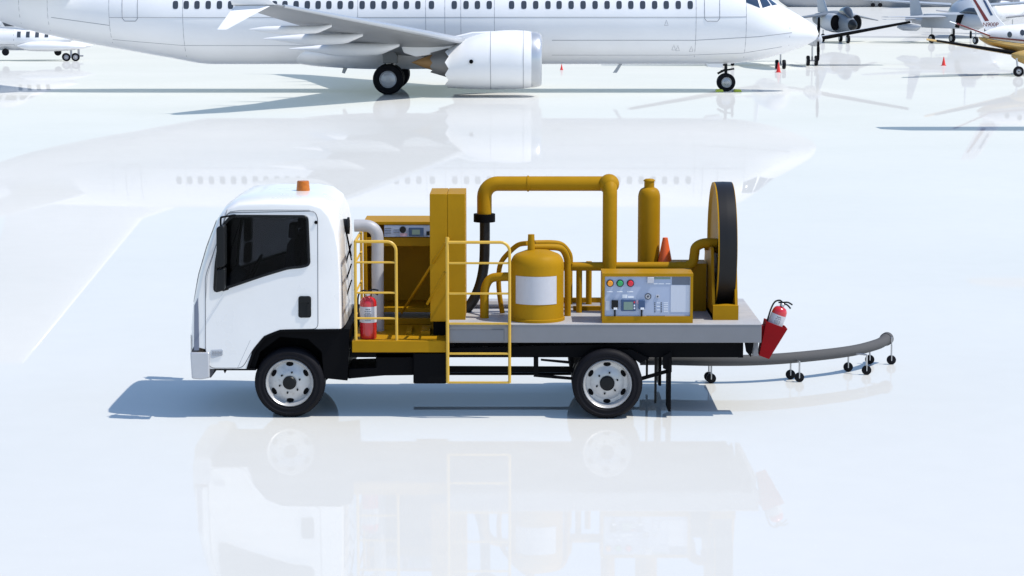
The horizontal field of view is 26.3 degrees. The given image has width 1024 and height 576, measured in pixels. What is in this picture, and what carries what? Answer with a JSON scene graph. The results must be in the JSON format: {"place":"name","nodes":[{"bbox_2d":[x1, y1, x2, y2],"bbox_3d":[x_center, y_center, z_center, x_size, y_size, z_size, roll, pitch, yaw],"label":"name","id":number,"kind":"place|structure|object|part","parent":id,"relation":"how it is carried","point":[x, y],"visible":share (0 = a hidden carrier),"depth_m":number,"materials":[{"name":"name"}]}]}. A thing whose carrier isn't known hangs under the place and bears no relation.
{"place":"outdoors","nodes":[
{"label":"outdoors","id":0,"kind":"place"},
{"bbox_2d":[0,0,1023,575],"bbox_3d":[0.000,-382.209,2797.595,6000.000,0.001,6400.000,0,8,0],"label":"ground","id":1,"kind":"structure","parent":0,"point":[876,178],"depth_m":29.57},
{"bbox_2d":[0,21,92,60],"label":"commuter plane","id":2,"kind":"object","parent":1,"relation":"on","point":[14,37],"visible":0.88,"depth_m":136.15,"materials":[{"name":"white paint"}]},
{"bbox_2d":[0,0,818,94],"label":"airliner","id":3,"kind":"object","parent":1,"relation":"on","point":[489,44],"visible":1,"depth_m":95.54,"materials":[{"name":"white paint"}]},
{"bbox_2d":[122,0,137,21],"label":"cabin door","id":4,"kind":"structure","parent":3,"relation":"in","point":[137,0],"depth_m":95.59,"materials":[{"name":"grey metal"}]},
{"bbox_2d":[173,1,177,8],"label":"window","id":5,"kind":"structure","parent":3,"relation":"in","point":[175,3],"depth_m":95.49,"materials":[{"name":"blue glass"}]},
{"bbox_2d":[184,1,188,8],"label":"window","id":6,"kind":"structure","parent":3,"relation":"in","point":[186,3],"depth_m":95.49,"materials":[{"name":"blue glass"}]},
{"bbox_2d":[194,1,199,8],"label":"window","id":7,"kind":"structure","parent":3,"relation":"in","point":[197,4],"depth_m":95.49,"materials":[{"name":"blue glass"}]},
{"bbox_2d":[206,1,210,8],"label":"window","id":8,"kind":"structure","parent":3,"relation":"in","point":[208,3],"depth_m":95.49,"materials":[{"name":"blue glass"}]},
{"bbox_2d":[217,1,221,8],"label":"window","id":9,"kind":"structure","parent":3,"relation":"in","point":[219,3],"depth_m":95.49,"materials":[{"name":"blue glass"}]},
{"bbox_2d":[228,1,232,8],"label":"window","id":10,"kind":"structure","parent":3,"relation":"in","point":[230,6],"depth_m":95.49,"materials":[{"name":"blue glass"}]},
{"bbox_2d":[305,1,309,8],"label":"window","id":11,"kind":"structure","parent":3,"relation":"in","point":[307,3],"depth_m":95.49,"materials":[{"name":"blue glass"}]},
{"bbox_2d":[315,1,320,8],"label":"window","id":12,"kind":"structure","parent":3,"relation":"in","point":[318,4],"depth_m":95.49,"materials":[{"name":"blue glass"}]},
{"bbox_2d":[326,1,331,8],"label":"window","id":13,"kind":"structure","parent":3,"relation":"in","point":[328,4],"depth_m":95.49,"materials":[{"name":"blue glass"}]},
{"bbox_2d":[337,1,342,8],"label":"window","id":14,"kind":"structure","parent":3,"relation":"in","point":[340,4],"depth_m":95.49,"materials":[{"name":"blue glass"}]},
{"bbox_2d":[348,1,353,8],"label":"window","id":15,"kind":"structure","parent":3,"relation":"in","point":[350,4],"depth_m":95.49,"materials":[{"name":"blue glass"}]},
{"bbox_2d":[359,1,364,8],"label":"window","id":16,"kind":"structure","parent":3,"relation":"in","point":[362,4],"depth_m":95.49,"materials":[{"name":"blue glass"}]},
{"bbox_2d":[370,1,375,8],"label":"window","id":17,"kind":"structure","parent":3,"relation":"in","point":[372,4],"depth_m":95.49,"materials":[{"name":"blue glass"}]},
{"bbox_2d":[381,1,386,8],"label":"window","id":18,"kind":"structure","parent":3,"relation":"in","point":[384,4],"depth_m":95.49,"materials":[{"name":"blue glass"}]},
{"bbox_2d":[382,52,397,62],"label":"gear door","id":19,"kind":"structure","parent":3,"relation":"in","point":[388,57],"depth_m":94.61,"materials":[{"name":"grey metal"}]},
{"bbox_2d":[392,1,397,8],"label":"window","id":20,"kind":"structure","parent":3,"relation":"in","point":[395,4],"depth_m":95.49,"materials":[{"name":"blue glass"}]},
{"bbox_2d":[404,1,408,8],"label":"window","id":21,"kind":"structure","parent":3,"relation":"in","point":[406,3],"depth_m":95.49,"materials":[{"name":"blue glass"}]},
{"bbox_2d":[415,1,420,8],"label":"window","id":22,"kind":"structure","parent":3,"relation":"in","point":[417,4],"depth_m":95.49,"materials":[{"name":"blue glass"}]},
{"bbox_2d":[429,1,433,8],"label":"window","id":23,"kind":"structure","parent":3,"relation":"in","point":[431,3],"depth_m":95.49,"materials":[{"name":"blue glass"}]},
{"bbox_2d":[452,1,456,8],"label":"window","id":24,"kind":"structure","parent":3,"relation":"in","point":[454,4],"depth_m":95.49,"materials":[{"name":"blue glass"}]},
{"bbox_2d":[463,1,468,8],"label":"window","id":25,"kind":"structure","parent":3,"relation":"in","point":[466,4],"depth_m":95.49,"materials":[{"name":"blue glass"}]},
{"bbox_2d":[475,1,479,8],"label":"window","id":26,"kind":"structure","parent":3,"relation":"in","point":[477,3],"depth_m":95.49,"materials":[{"name":"blue glass"}]},
{"bbox_2d":[487,1,491,8],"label":"window","id":27,"kind":"structure","parent":3,"relation":"in","point":[489,4],"depth_m":95.49,"materials":[{"name":"blue glass"}]},
{"bbox_2d":[509,1,513,8],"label":"window","id":28,"kind":"structure","parent":3,"relation":"in","point":[511,3],"depth_m":95.49,"materials":[{"name":"blue glass"}]},
{"bbox_2d":[521,1,526,8],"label":"window","id":29,"kind":"structure","parent":3,"relation":"in","point":[523,4],"depth_m":95.49,"materials":[{"name":"blue glass"}]},
{"bbox_2d":[533,1,537,8],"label":"window","id":30,"kind":"structure","parent":3,"relation":"in","point":[535,4],"depth_m":95.49,"materials":[{"name":"blue glass"}]},
{"bbox_2d":[545,1,550,8],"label":"window","id":31,"kind":"structure","parent":3,"relation":"in","point":[547,4],"depth_m":95.49,"materials":[{"name":"blue glass"}]},
{"bbox_2d":[556,1,561,8],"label":"window","id":32,"kind":"structure","parent":3,"relation":"in","point":[559,4],"depth_m":95.49,"materials":[{"name":"blue glass"}]},
{"bbox_2d":[568,1,573,8],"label":"window","id":33,"kind":"structure","parent":3,"relation":"in","point":[571,4],"depth_m":95.49,"materials":[{"name":"blue glass"}]},
{"bbox_2d":[580,1,585,8],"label":"window","id":34,"kind":"structure","parent":3,"relation":"in","point":[583,4],"depth_m":95.49,"materials":[{"name":"blue glass"}]},
{"bbox_2d":[592,1,597,8],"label":"window","id":35,"kind":"structure","parent":3,"relation":"in","point":[595,4],"depth_m":95.49,"materials":[{"name":"blue glass"}]},
{"bbox_2d":[604,1,609,8],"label":"window","id":36,"kind":"structure","parent":3,"relation":"in","point":[607,4],"depth_m":95.49,"materials":[{"name":"blue glass"}]},
{"bbox_2d":[616,1,621,8],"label":"window","id":37,"kind":"structure","parent":3,"relation":"in","point":[619,4],"depth_m":95.49,"materials":[{"name":"blue glass"}]},
{"bbox_2d":[628,1,633,8],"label":"window","id":38,"kind":"structure","parent":3,"relation":"in","point":[630,4],"depth_m":95.49,"materials":[{"name":"blue glass"}]},
{"bbox_2d":[640,1,644,8],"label":"window","id":39,"kind":"structure","parent":3,"relation":"in","point":[642,3],"depth_m":95.49,"materials":[{"name":"blue glass"}]},
{"bbox_2d":[652,1,656,8],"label":"window","id":40,"kind":"structure","parent":3,"relation":"in","point":[654,3],"depth_m":95.49,"materials":[{"name":"blue glass"}]},
{"bbox_2d":[664,1,668,8],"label":"window","id":41,"kind":"structure","parent":3,"relation":"in","point":[666,4],"depth_m":95.49,"materials":[{"name":"blue glass"}]},
{"bbox_2d":[676,1,680,8],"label":"window","id":42,"kind":"structure","parent":3,"relation":"in","point":[678,4],"depth_m":95.49,"materials":[{"name":"blue glass"}]},
{"bbox_2d":[688,1,692,8],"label":"window","id":43,"kind":"structure","parent":3,"relation":"in","point":[690,4],"depth_m":95.49,"materials":[{"name":"blue glass"}]},
{"bbox_2d":[704,0,719,21],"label":"cabin door","id":44,"kind":"structure","parent":3,"relation":"in","point":[704,0],"depth_m":95.49,"materials":[{"name":"grey metal"}]},
{"bbox_2d":[707,64,722,67],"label":"nose gear door","id":45,"kind":"structure","parent":3,"relation":"in","point":[709,65],"depth_m":97.07,"materials":[{"name":"white paint"}]},
{"bbox_2d":[746,0,759,7],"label":"cockpit window","id":46,"kind":"structure","parent":3,"relation":"in","point":[754,2],"depth_m":95.70,"materials":[{"name":"blue glass"}]},
{"bbox_2d":[760,0,770,7],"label":"cockpit window","id":47,"kind":"structure","parent":3,"relation":"in","point":[764,3],"depth_m":95.98,"materials":[{"name":"blue glass"}]},
{"bbox_2d":[190,174,786,417],"bbox_3d":[-0.270,0.000,24.814,6.562,2.600,2.580,0,8,0],"label":"service truck","id":48,"kind":"object","parent":1,"relation":"on","point":[275,299],"visible":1,"depth_m":23.97,"materials":[{"name":"white paint"}]},
{"bbox_3d":[-2.721,0.022,23.804,1.246,1.727,0.040,0,8,0],"label":"door","id":49,"kind":"part","parent":48,"relation":"part of","materials":[{"name":"white paint"}]},
{"bbox_2d":[357,289,378,339],"bbox_3d":[-1.575,0.280,24.013,0.186,0.549,0.186,-7,10,-41],"label":"fire extinguisher","id":50,"kind":"object","parent":48,"relation":"on","point":[368,308],"visible":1,"depth_m":23.95,"materials":[{"name":"red metal"}]},
{"bbox_2d":[658,237,671,261],"bbox_3d":[1.747,-0.177,25.042,0.417,0.803,0.417,0,8,0],"label":"traffic cone","id":51,"kind":"object","parent":48,"relation":"on","point":[665,255],"visible":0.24,"depth_m":24.96,"materials":[{"name":"orange plastic"}]},
{"bbox_2d":[766,300,792,326],"bbox_3d":[2.908,0.379,24.057,0.342,0.512,0.170,0,8,0],"label":"fire extinguisher","id":52,"kind":"object","parent":48,"relation":"in","point":[778,314],"visible":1,"depth_m":23.99,"materials":[{"name":"red metal"}]},
{"bbox_2d":[640,332,895,382],"bbox_3d":[3.271,0.882,26.501,3.545,0.390,0.832,-3,9,-23],"label":"towed hose","id":53,"kind":"object","parent":1,"relation":"on","point":[883,340],"visible":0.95,"depth_m":26.24,"materials":[{"name":"grey rubber"}]},
{"bbox_2d":[723,17,911,68],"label":"turboprop plane","id":54,"kind":"object","parent":1,"relation":"on","point":[817,42],"visible":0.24,"depth_m":128.12,"materials":[{"name":"white paint"}]},
{"bbox_2d":[801,0,877,42],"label":"fighter jet","id":55,"kind":"object","parent":1,"relation":"on","point":[843,19],"visible":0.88,"depth_m":177.91,"materials":[{"name":"grey metal"}]},
{"bbox_2d":[779,0,1019,6],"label":"transport plane","id":56,"kind":"object","parent":1,"relation":"on","point":[830,3],"visible":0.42,"depth_m":466.66,"materials":[{"name":"grey metal"}]},
{"bbox_2d":[883,0,983,43],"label":"fighter jet","id":57,"kind":"object","parent":1,"relation":"on","point":[968,17],"visible":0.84,"depth_m":177.29,"materials":[{"name":"grey metal"}]},
{"bbox_2d":[870,0,1023,37],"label":"transport plane","id":58,"kind":"object","parent":1,"relation":"on","point":[958,5],"visible":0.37,"depth_m":195.78,"materials":[{"name":"white paint"}]},
{"bbox_2d":[926,0,1023,76],"bbox_3d":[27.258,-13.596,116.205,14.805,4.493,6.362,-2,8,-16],"label":"twin propeller plane","id":59,"kind":"object","parent":1,"relation":"on","point":[1007,39],"visible":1,"depth_m":114.86,"materials":[{"name":"white paint"}]},
{"bbox_2d":[936,0,1023,28],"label":"radial engine plane","id":60,"kind":"object","parent":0,"point":[1007,13],"visible":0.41,"depth_m":211.55,"materials":[{"name":"white paint"}]}
]}

